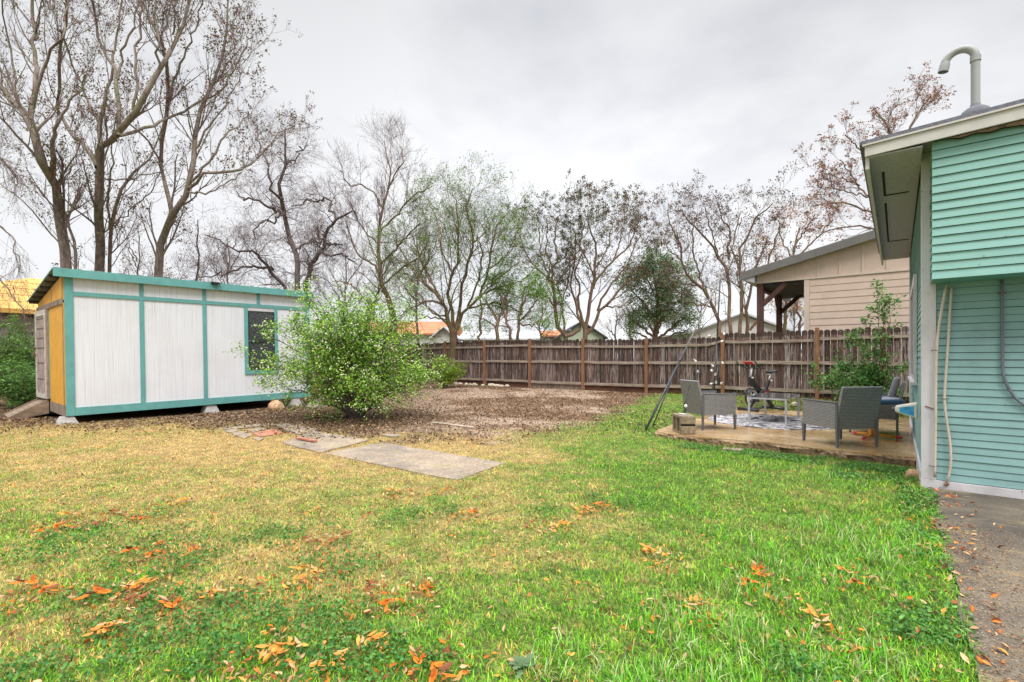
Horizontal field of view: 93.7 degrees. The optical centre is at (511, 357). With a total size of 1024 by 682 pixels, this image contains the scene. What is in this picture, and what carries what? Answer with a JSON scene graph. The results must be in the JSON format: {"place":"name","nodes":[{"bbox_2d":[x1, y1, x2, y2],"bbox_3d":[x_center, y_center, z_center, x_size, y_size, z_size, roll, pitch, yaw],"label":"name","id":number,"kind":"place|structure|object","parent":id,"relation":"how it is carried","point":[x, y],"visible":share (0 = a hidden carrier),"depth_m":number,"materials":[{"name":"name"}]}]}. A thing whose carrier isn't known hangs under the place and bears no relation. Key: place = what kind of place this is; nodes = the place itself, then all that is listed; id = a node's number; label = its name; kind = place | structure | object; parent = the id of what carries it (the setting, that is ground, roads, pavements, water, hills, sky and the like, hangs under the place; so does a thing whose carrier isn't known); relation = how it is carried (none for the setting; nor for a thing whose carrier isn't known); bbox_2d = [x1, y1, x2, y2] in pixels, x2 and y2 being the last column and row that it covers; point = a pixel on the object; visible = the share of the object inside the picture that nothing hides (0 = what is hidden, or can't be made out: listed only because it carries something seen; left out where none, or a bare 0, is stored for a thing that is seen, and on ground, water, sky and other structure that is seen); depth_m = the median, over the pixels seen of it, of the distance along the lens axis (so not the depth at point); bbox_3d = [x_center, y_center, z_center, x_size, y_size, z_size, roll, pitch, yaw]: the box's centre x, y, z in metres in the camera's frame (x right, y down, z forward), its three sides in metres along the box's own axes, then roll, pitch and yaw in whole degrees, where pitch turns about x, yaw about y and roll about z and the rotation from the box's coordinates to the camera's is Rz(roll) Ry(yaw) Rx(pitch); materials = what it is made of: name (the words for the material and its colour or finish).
{"place":"outdoors","nodes":[
{"label":"outdoors","id":0,"kind":"place"},
{"bbox_2d":[0,278,42,353],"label":"house","id":1,"kind":"structure","parent":0,"point":[28,316],"depth_m":20.95,"materials":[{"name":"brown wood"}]},
{"bbox_2d":[0,360,977,681],"bbox_3d":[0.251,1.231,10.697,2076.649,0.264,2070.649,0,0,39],"label":"ground","id":2,"kind":"structure","parent":0,"point":[356,470],"depth_m":3.75,"materials":[{"name":"plant"}]},
{"bbox_2d":[0,312,35,406],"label":"feathery shrub","id":3,"kind":"object","parent":2,"relation":"on","point":[10,350],"visible":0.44,"depth_m":12.95,"materials":[{"name":"green plant"}]},
{"bbox_2d":[2,326,35,381],"bbox_3d":[-13.907,0.243,13.947,1.911,2.284,1.672,0,0,39],"label":"feathery shrub","id":4,"kind":"object","parent":2,"relation":"on","point":[30,343],"visible":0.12,"depth_m":13.60,"materials":[{"name":"green plant"}]},
{"bbox_2d":[0,352,38,410],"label":"feathery shrub","id":5,"kind":"object","parent":2,"relation":"on","point":[20,388],"visible":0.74,"depth_m":12.05,"materials":[{"name":"green plant"}]},
{"bbox_2d":[5,574,41,588],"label":"fallen leaf","id":6,"kind":"object","parent":2,"relation":"on","point":[18,580],"visible":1,"depth_m":2.72,"materials":[{"name":"plant"}]},
{"bbox_2d":[0,397,48,419],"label":"wooden ramp","id":7,"kind":"structure","parent":2,"relation":"on","point":[37,406],"depth_m":10.54,"materials":[{"name":"brown wood"}]},
{"bbox_2d":[0,84,57,349],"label":"weeping tree","id":8,"kind":"object","parent":2,"relation":"on","point":[14,192],"visible":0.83,"depth_m":13.03,"materials":[{"name":"brown plant"}]},
{"bbox_2d":[38,584,61,593],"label":"fallen leaf","id":9,"kind":"object","parent":2,"relation":"on","point":[47,586],"visible":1,"depth_m":2.67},
{"bbox_2d":[50,520,73,528],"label":"fallen leaf","id":10,"kind":"object","parent":2,"relation":"on","point":[58,524],"visible":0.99,"depth_m":3.69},
{"bbox_2d":[55,416,78,424],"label":"pier block","id":11,"kind":"structure","parent":2,"relation":"on","point":[65,419],"depth_m":9.61,"materials":[{"name":"concrete"}]},
{"bbox_2d":[0,0,135,268],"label":"bare tree","id":12,"kind":"object","parent":2,"relation":"on","point":[62,219],"visible":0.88,"depth_m":13.92,"materials":[{"name":"brown plant"}]},
{"bbox_2d":[68,585,118,599],"bbox_3d":[-2.243,1.266,2.616,0.252,0.058,0.120,5,5,-29],"label":"fallen leaf","id":13,"kind":"object","parent":2,"relation":"on","point":[96,589],"visible":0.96,"depth_m":2.59,"materials":[{"name":"plant"}]},
{"bbox_2d":[84,622,110,640],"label":"fallen leaf","id":14,"kind":"object","parent":2,"relation":"on","point":[98,626],"visible":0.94,"depth_m":2.30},
{"bbox_2d":[81,620,129,636],"bbox_3d":[-1.927,1.282,2.299,0.104,0.046,0.218,0,0,21],"label":"fallen leaf","id":15,"kind":"object","parent":2,"relation":"on","point":[104,630],"visible":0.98,"depth_m":2.27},
{"bbox_2d":[120,585,149,599],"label":"fallen leaf","id":16,"kind":"object","parent":2,"relation":"on","point":[132,595],"visible":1,"depth_m":2.60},
{"bbox_2d":[91,196,183,277],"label":"bare tree","id":17,"kind":"object","parent":2,"relation":"on","point":[129,260],"visible":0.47,"depth_m":22.39,"materials":[{"name":"brown plant"}]},
{"bbox_2d":[20,0,260,272],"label":"bare tree","id":18,"kind":"object","parent":2,"relation":"on","point":[99,157],"visible":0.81,"depth_m":14.65,"materials":[{"name":"brown plant"}]},
{"bbox_2d":[126,575,156,592],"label":"fallen leaf","id":19,"kind":"object","parent":2,"relation":"on","point":[132,583],"visible":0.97,"depth_m":2.75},
{"bbox_2d":[27,267,312,415],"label":"shed","id":20,"kind":"structure","parent":2,"relation":"on","point":[106,342],"depth_m":10.79,"materials":[{"name":"teal paint"}]},
{"bbox_2d":[32,309,50,398],"bbox_3d":[-10.662,-0.079,10.870,1.080,1.970,0.155,0,1,37],"label":"door","id":21,"kind":"structure","parent":20,"relation":"in","point":[42,350],"depth_m":10.77,"materials":[{"name":"white wood"}]},
{"bbox_2d":[248,311,274,369],"bbox_3d":[-6.551,-0.461,12.555,0.023,1.560,0.670,0,1,39],"label":"window","id":22,"kind":"structure","parent":20,"relation":"in","point":[254,317],"depth_m":12.52,"materials":[{"name":"black glass"}]},
{"bbox_2d":[158,592,183,613],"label":"fallen leaf","id":23,"kind":"object","parent":2,"relation":"on","point":[168,603],"visible":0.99,"depth_m":2.53,"materials":[{"name":"plant"}]},
{"bbox_2d":[69,0,322,277],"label":"bare tree","id":24,"kind":"object","parent":2,"relation":"on","point":[170,221],"visible":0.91,"depth_m":15.79,"materials":[{"name":"brown plant"}]},
{"bbox_2d":[148,196,244,285],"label":"bare tree","id":25,"kind":"object","parent":2,"relation":"on","point":[197,264],"visible":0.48,"depth_m":20.56,"materials":[{"name":"brown plant"}]},
{"bbox_2d":[200,404,219,412],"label":"pier block","id":26,"kind":"structure","parent":2,"relation":"on","point":[209,408],"depth_m":11.64,"materials":[{"name":"concrete"}]},
{"bbox_2d":[183,211,253,284],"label":"bare tree","id":27,"kind":"object","parent":2,"relation":"on","point":[215,252],"visible":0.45,"depth_m":23.76,"materials":[{"name":"brown plant"}]},
{"bbox_2d":[218,424,265,429],"bbox_3d":[-5.122,1.335,9.120,0.355,0.060,0.778,0,0,39],"label":"paving strip","id":28,"kind":"object","parent":2,"relation":"on","point":[243,427],"visible":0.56,"depth_m":9.08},
{"bbox_2d":[252,429,282,436],"bbox_3d":[-4.288,1.341,8.416,0.439,0.060,0.795,0,0,-40],"label":"paving tile","id":29,"kind":"object","parent":2,"relation":"on","point":[265,433],"visible":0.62,"depth_m":8.31,"materials":[{"name":"ceramic"}]},
{"bbox_2d":[169,104,372,313],"bbox_3d":[-11.259,-5.899,24.770,10.269,15.138,6.014,0,0,10],"label":"bare tree","id":30,"kind":"object","parent":2,"relation":"on","point":[283,212],"visible":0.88,"depth_m":24.37,"materials":[{"name":"brown plant"}]},
{"bbox_2d":[259,644,289,666],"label":"fallen leaf","id":31,"kind":"object","parent":2,"relation":"on","point":[267,655],"visible":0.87,"depth_m":2.08,"materials":[{"name":"plant"}]},
{"bbox_2d":[268,400,283,410],"bbox_3d":[-6.004,1.260,12.211,0.334,0.373,0.380,0,0,-45],"label":"rock","id":32,"kind":"object","parent":2,"relation":"on","point":[271,406],"visible":0.68,"depth_m":12.12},
{"bbox_2d":[254,636,307,651],"bbox_3d":[-0.999,1.271,2.132,0.263,0.053,0.136,4,-3,-8],"label":"fallen leaf","id":33,"kind":"object","parent":2,"relation":"on","point":[273,648],"visible":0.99,"depth_m":2.12,"materials":[{"name":"plant"}]},
{"bbox_2d":[285,398,301,405],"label":"pier block","id":34,"kind":"structure","parent":2,"relation":"on","point":[296,401],"depth_m":13.25,"materials":[{"name":"concrete"}]},
{"bbox_2d":[281,573,309,587],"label":"fallen leaf","id":35,"kind":"object","parent":2,"relation":"on","point":[298,577],"visible":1,"depth_m":2.76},
{"bbox_2d":[272,423,319,434],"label":"paving slab","id":36,"kind":"structure","parent":2,"relation":"on","point":[297,430],"depth_m":8.76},
{"bbox_2d":[309,655,324,673],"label":"fallen leaf","id":37,"kind":"object","parent":2,"relation":"on","point":[314,663],"visible":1,"depth_m":2.02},
{"bbox_2d":[283,431,368,453],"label":"paving slab","id":38,"kind":"structure","parent":2,"relation":"on","point":[319,446],"depth_m":7.44,"materials":[{"name":"concrete"}]},
{"bbox_2d":[0,380,661,444],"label":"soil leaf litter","id":39,"kind":"object","parent":2,"relation":"on","point":[297,422],"visible":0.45,"depth_m":10.59,"materials":[{"name":"soil"}]},
{"bbox_2d":[222,273,453,421],"bbox_3d":[-3.512,-0.251,10.538,4.139,3.300,4.019,0,0,39],"label":"flowering bush","id":40,"kind":"object","parent":2,"relation":"on","point":[353,345],"visible":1,"depth_m":9.93,"materials":[{"name":"green plant"}]},
{"bbox_2d":[329,648,347,665],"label":"fallen leaf","id":41,"kind":"object","parent":2,"relation":"on","point":[336,653],"visible":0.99,"depth_m":2.09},
{"bbox_2d":[312,232,385,314],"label":"bare tree","id":42,"kind":"object","parent":2,"relation":"on","point":[346,278],"visible":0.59,"depth_m":27.39,"materials":[{"name":"brown plant"}]},
{"bbox_2d":[353,629,388,651],"bbox_3d":[-0.640,1.284,2.203,0.241,0.048,0.125,2,6,30],"label":"fallen leaf","id":43,"kind":"object","parent":2,"relation":"on","point":[375,636],"visible":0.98,"depth_m":2.20,"materials":[{"name":"plant"}]},
{"bbox_2d":[299,108,456,381],"bbox_3d":[-6.007,-5.566,22.189,7.040,14.245,5.562,0,0,39],"label":"bare tree","id":44,"kind":"object","parent":2,"relation":"on","point":[380,214],"visible":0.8,"depth_m":22.43,"materials":[{"name":"grey plant"}]},
{"bbox_2d":[372,596,403,611],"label":"fallen leaf","id":45,"kind":"object","parent":2,"relation":"on","point":[385,601],"visible":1,"depth_m":2.53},
{"bbox_2d":[373,220,446,343],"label":"bare tree","id":46,"kind":"object","parent":2,"relation":"on","point":[417,329],"visible":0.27,"depth_m":27.09,"materials":[{"name":"brown plant"}]},
{"bbox_2d":[324,442,504,480],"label":"paving slab","id":47,"kind":"structure","parent":2,"relation":"on","point":[442,465],"depth_m":6.16,"materials":[{"name":"concrete"}]},
{"bbox_2d":[370,322,462,344],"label":"house","id":48,"kind":"structure","parent":2,"relation":"on","point":[430,328],"depth_m":43.49,"materials":[{"name":"orange tile"}]},
{"bbox_2d":[409,645,426,669],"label":"fallen leaf","id":49,"kind":"object","parent":2,"relation":"on","point":[412,649],"visible":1,"depth_m":2.07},
{"bbox_2d":[415,577,439,593],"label":"fallen leaf","id":50,"kind":"object","parent":2,"relation":"on","point":[431,579],"visible":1,"depth_m":2.71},
{"bbox_2d":[425,659,459,681],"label":"fallen leaf","id":51,"kind":"object","parent":2,"relation":"on","point":[442,667],"visible":1,"depth_m":1.95,"materials":[{"name":"plant"}]},
{"bbox_2d":[429,326,460,343],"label":"house","id":52,"kind":"structure","parent":2,"relation":"on","point":[443,329],"depth_m":38.00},
{"bbox_2d":[427,356,468,388],"bbox_3d":[-2.535,0.559,18.816,1.667,1.333,1.272,0,0,4],"label":"shrub","id":53,"kind":"object","parent":2,"relation":"on","point":[448,374],"visible":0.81,"depth_m":18.57,"materials":[{"name":"green plant"}]},
{"bbox_2d":[0,405,905,436],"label":"edge leaf litter","id":54,"kind":"object","parent":2,"relation":"on","point":[208,427],"visible":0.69,"depth_m":9.27,"materials":[{"name":"plant"}]},
{"bbox_2d":[357,150,569,383],"bbox_3d":[-2.424,-3.488,20.360,9.220,10.037,6.303,0,0,13],"label":"leafing tree","id":55,"kind":"object","parent":2,"relation":"on","point":[471,230],"visible":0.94,"depth_m":20.42,"materials":[{"name":"green plant"}]},
{"bbox_2d":[0,423,957,681],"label":"leaf litter","id":56,"kind":"object","parent":2,"relation":"on","point":[290,663],"visible":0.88,"depth_m":2.63,"materials":[{"name":"plant"}]},
{"bbox_2d":[0,434,968,681],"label":"clover","id":57,"kind":"object","parent":2,"relation":"on","point":[148,603],"visible":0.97,"depth_m":2.37,"materials":[{"name":"green plant"}]},
{"bbox_2d":[110,546,147,552],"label":"fallen leaf","id":58,"kind":"object","parent":57,"relation":"on","point":[128,548],"visible":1,"depth_m":3.17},
{"bbox_2d":[0,392,989,681],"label":"turf grass","id":59,"kind":"structure","parent":2,"relation":"on","point":[696,568],"depth_m":3.09,"materials":[{"name":"plant"}]},
{"bbox_2d":[458,331,539,370],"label":"house","id":60,"kind":"structure","parent":2,"relation":"on","point":[525,335],"depth_m":40.74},
{"bbox_2d":[451,246,570,349],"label":"leafing tree","id":61,"kind":"object","parent":2,"relation":"on","point":[506,302],"visible":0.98,"depth_m":19.99,"materials":[{"name":"green plant"}]},
{"bbox_2d":[509,654,536,679],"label":"thistle","id":62,"kind":"object","parent":2,"relation":"on","point":[523,661],"visible":0.99,"depth_m":2.04,"materials":[{"name":"green plant"}]},
{"bbox_2d":[508,286,571,339],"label":"bare tree","id":63,"kind":"object","parent":2,"relation":"on","point":[546,305],"visible":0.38,"depth_m":29.73,"materials":[{"name":"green plant"}]},
{"bbox_2d":[491,169,609,339],"bbox_3d":[1.875,-3.407,22.957,6.710,9.893,4.126,0,0,39],"label":"budding tree","id":64,"kind":"object","parent":2,"relation":"on","point":[559,277],"visible":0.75,"depth_m":22.29,"materials":[{"name":"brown plant"}]},
{"bbox_2d":[541,331,567,340],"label":"house","id":65,"kind":"structure","parent":2,"relation":"on","point":[549,337],"depth_m":44.00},
{"bbox_2d":[550,519,570,530],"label":"fallen leaf","id":66,"kind":"object","parent":2,"relation":"on","point":[557,524],"visible":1,"depth_m":3.71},
{"bbox_2d":[552,322,607,370],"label":"house","id":67,"kind":"structure","parent":2,"relation":"on","point":[593,334],"depth_m":40.00,"materials":[{"name":"beige wood"}]},
{"bbox_2d":[310,326,908,403],"bbox_3d":[-2.905,0.250,21.165,37.156,2.171,0.145,0,0,39],"label":"fence","id":68,"kind":"object","parent":2,"relation":"on","point":[632,365],"visible":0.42,"depth_m":15.08,"materials":[{"name":"brown wood"}]},
{"bbox_2d":[540,177,681,340],"bbox_3d":[5.275,-3.652,23.674,8.123,10.388,4.299,0,0,-19],"label":"budding tree","id":69,"kind":"object","parent":2,"relation":"on","point":[607,229],"visible":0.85,"depth_m":23.34,"materials":[{"name":"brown plant"}]},
{"bbox_2d":[597,299,637,341],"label":"bare tree","id":70,"kind":"object","parent":2,"relation":"on","point":[615,333],"visible":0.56,"depth_m":35.67,"materials":[{"name":"brown plant"}]},
{"bbox_2d":[607,289,650,337],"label":"bare tree","id":71,"kind":"object","parent":2,"relation":"on","point":[616,310],"visible":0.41,"depth_m":31.71,"materials":[{"name":"brown plant"}]},
{"bbox_2d":[640,543,664,554],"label":"fallen leaf","id":72,"kind":"object","parent":2,"relation":"on","point":[646,547],"visible":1,"depth_m":3.21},
{"bbox_2d":[612,245,703,339],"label":"evergreen tree","id":73,"kind":"object","parent":2,"relation":"on","point":[656,321],"visible":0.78,"depth_m":24.45,"materials":[{"name":"green plant"}]},
{"bbox_2d":[646,275,721,429],"bbox_3d":[3.810,-0.346,10.327,0.058,3.384,4.109,0,0,42],"label":"leaning pole","id":74,"kind":"object","parent":2,"relation":"on","point":[664,391],"visible":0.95,"depth_m":9.90,"materials":[{"name":"metal"}]},
{"bbox_2d":[677,595,711,608],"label":"fallen leaf","id":75,"kind":"object","parent":2,"relation":"on","point":[695,597],"visible":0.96,"depth_m":2.54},
{"bbox_2d":[676,281,733,337],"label":"bare tree","id":76,"kind":"object","parent":2,"relation":"on","point":[700,313],"visible":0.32,"depth_m":32.23,"materials":[{"name":"plant"}]},
{"bbox_2d":[712,272,722,390],"bbox_3d":[5.135,-0.387,12.089,0.340,3.541,0.154,0,0,-14],"label":"light pole","id":77,"kind":"object","parent":2,"relation":"on","point":[720,274],"visible":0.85,"depth_m":12.04,"materials":[{"name":"metal"}]},
{"bbox_2d":[678,279,727,408],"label":"string lights","id":78,"kind":"object","parent":77,"relation":"hanging from","point":[711,370],"visible":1,"depth_m":11.79,"materials":[{"name":"white metal"}]},
{"bbox_2d":[650,312,795,373],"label":"house","id":79,"kind":"structure","parent":2,"relation":"on","point":[709,328],"depth_m":34.00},
{"bbox_2d":[633,159,818,359],"bbox_3d":[8.514,-3.411,20.420,6.823,9.893,4.319,0,0,7],"label":"budding tree","id":80,"kind":"object","parent":2,"relation":"on","point":[740,285],"visible":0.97,"depth_m":20.19,"materials":[{"name":"brown plant"}]},
{"bbox_2d":[733,576,763,587],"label":"fallen leaf","id":81,"kind":"object","parent":2,"relation":"on","point":[744,579],"visible":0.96,"depth_m":2.75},
{"bbox_2d":[753,290,803,376],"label":"bare tree","id":82,"kind":"object","parent":2,"relation":"on","point":[793,318],"visible":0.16,"depth_m":28.17,"materials":[{"name":"plant"}]},
{"bbox_2d":[655,407,915,466],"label":"patio slab","id":83,"kind":"structure","parent":2,"relation":"on","point":[887,450],"depth_m":7.32,"materials":[{"name":"concrete"}]},
{"bbox_2d":[672,413,695,433],"bbox_3d":[2.864,1.097,7.999,0.250,0.295,0.402,0,0,0],"label":"cinder block","id":84,"kind":"object","parent":83,"relation":"on","point":[683,424],"depth_m":7.80,"materials":[{"name":"concrete"}]},
{"bbox_2d":[679,379,736,429],"bbox_3d":[3.482,0.821,8.573,0.746,0.849,0.624,0,0,-10],"label":"patio armchair","id":85,"kind":"object","parent":83,"relation":"on","point":[698,401],"visible":1,"depth_m":8.31,"materials":[{"name":"wicker"}]},
{"bbox_2d":[736,361,784,411],"bbox_3d":[5.862,0.653,11.344,1.030,1.178,0.540,0,0,-25],"label":"exercise bike","id":86,"kind":"object","parent":83,"relation":"on","point":[756,389],"visible":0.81,"depth_m":11.24,"materials":[{"name":"metal"}]},
{"bbox_2d":[708,414,830,429],"bbox_3d":[5.100,1.242,9.420,2.320,0.005,2.320,0,0,39],"label":"rug","id":87,"kind":"object","parent":83,"relation":"on","point":[794,422],"visible":0.61,"depth_m":9.33,"materials":[{"name":"fabric"}]},
{"bbox_2d":[748,392,799,424],"bbox_3d":[5.309,0.998,9.697,0.665,0.483,1.500,0,0,39],"label":"glass table","id":88,"kind":"object","parent":87,"relation":"on","point":[765,396],"visible":1,"depth_m":9.37,"materials":[{"name":"grey metal"}]},
{"bbox_2d":[802,386,883,447],"bbox_3d":[4.757,0.821,6.931,0.664,0.849,0.746,0,0,-9],"label":"patio armchair","id":89,"kind":"object","parent":83,"relation":"on","point":[855,407],"visible":1,"depth_m":6.66,"materials":[{"name":"wicker"}]},
{"bbox_2d":[849,377,905,435],"bbox_3d":[6.105,0.782,8.025,0.746,0.926,0.624,0,0,39],"label":"patio armchair","id":90,"kind":"object","parent":83,"relation":"on","point":[887,412],"visible":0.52,"depth_m":7.69,"materials":[{"name":"wicker"}]},
{"bbox_2d":[852,396,904,439],"bbox_3d":[5.595,0.922,7.450,0.790,0.630,0.790,0,0,39],"label":"spinning stool","id":91,"kind":"object","parent":83,"relation":"on","point":[889,401],"visible":0.43,"depth_m":7.28,"materials":[{"name":"fabric"}]},
{"bbox_2d":[753,189,858,359],"bbox_3d":[14.383,-3.481,23.697,5.358,9.982,2.716,0,0,-10],"label":"orange leaf tree","id":92,"kind":"object","parent":2,"relation":"on","point":[796,307],"visible":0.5,"depth_m":23.71,"materials":[{"name":"brown plant"}]},
{"bbox_2d":[802,603,830,628],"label":"fallen leaf","id":93,"kind":"object","parent":2,"relation":"on","point":[809,609],"visible":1,"depth_m":2.40,"materials":[{"name":"plant"}]},
{"bbox_2d":[736,394,902,415],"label":"weeds","id":94,"kind":"object","parent":2,"relation":"on","point":[773,401],"visible":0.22,"depth_m":12.20,"materials":[{"name":"green plant"}]},
{"bbox_2d":[740,230,910,389],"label":"house","id":95,"kind":"structure","parent":2,"relation":"on","point":[830,284],"depth_m":13.43,"materials":[{"name":"beige"}]},
{"bbox_2d":[674,440,985,659],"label":"edge weeds","id":96,"kind":"object","parent":2,"relation":"on","point":[860,465],"visible":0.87,"depth_m":4.30,"materials":[{"name":"green plant"}]},
{"bbox_2d":[801,279,908,399],"bbox_3d":[7.802,-0.212,10.954,2.152,3.082,1.672,0,0,39],"label":"bush","id":97,"kind":"object","parent":2,"relation":"on","point":[868,375],"visible":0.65,"depth_m":10.66,"materials":[{"name":"green plant"}]},
{"bbox_2d":[791,60,956,240],"bbox_3d":[15.440,-5.362,20.333,6.794,13.799,4.092,0,0,4],"label":"seed tree","id":98,"kind":"object","parent":2,"relation":"on","point":[886,124],"visible":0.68,"depth_m":20.51,"materials":[{"name":"brown plant"}]},
{"bbox_2d":[905,469,918,478],"bbox_3d":[4.484,1.313,5.359,0.120,0.139,0.150,0,0,-41],"label":"rock","id":99,"kind":"object","parent":2,"relation":"on","point":[913,472],"visible":0.52,"depth_m":5.33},
{"bbox_2d":[851,487,1023,681],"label":"leaf litter","id":100,"kind":"object","parent":2,"relation":"on","point":[964,656],"visible":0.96,"depth_m":2.63,"materials":[{"name":"plant"}]},
{"bbox_2d":[859,45,1023,498],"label":"house","id":101,"kind":"structure","parent":2,"relation":"on","point":[946,198],"depth_m":4.63,"materials":[{"name":"teal"}]},
{"bbox_2d":[892,402,917,418],"bbox_3d":[4.388,0.582,5.365,0.222,0.174,0.117,0,0,39],"label":"garden hose reel","id":102,"kind":"object","parent":101,"relation":"attached to","point":[909,409],"visible":1,"depth_m":5.30,"materials":[{"name":"plastic"}]},
{"bbox_2d":[908,274,916,384],"bbox_3d":[5.878,-0.360,7.060,0.061,1.420,2.450,0,0,39],"label":"window","id":103,"kind":"structure","parent":101,"relation":"in","point":[912,379],"depth_m":6.65,"materials":[{"name":"white glass"}]},
{"bbox_2d":[929,488,1023,681],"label":"walkway","id":104,"kind":"structure","parent":2,"relation":"on","point":[1007,513],"depth_m":3.02,"materials":[{"name":"concrete"}]},
{"bbox_2d":[941,521,1023,681],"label":"grit","id":105,"kind":"object","parent":104,"relation":"on","point":[1004,648],"visible":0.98,"depth_m":2.74,"materials":[{"name":"gravel"}]},
{"bbox_2d":[0,0,1023,357],"label":"sky","id":106,"kind":"structure","parent":0,"point":[649,94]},
{"bbox_2d":[414,458,953,681],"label":"long grass","id":107,"kind":"structure","parent":0,"point":[720,672],"depth_m":2.28,"materials":[{"name":"plant"}]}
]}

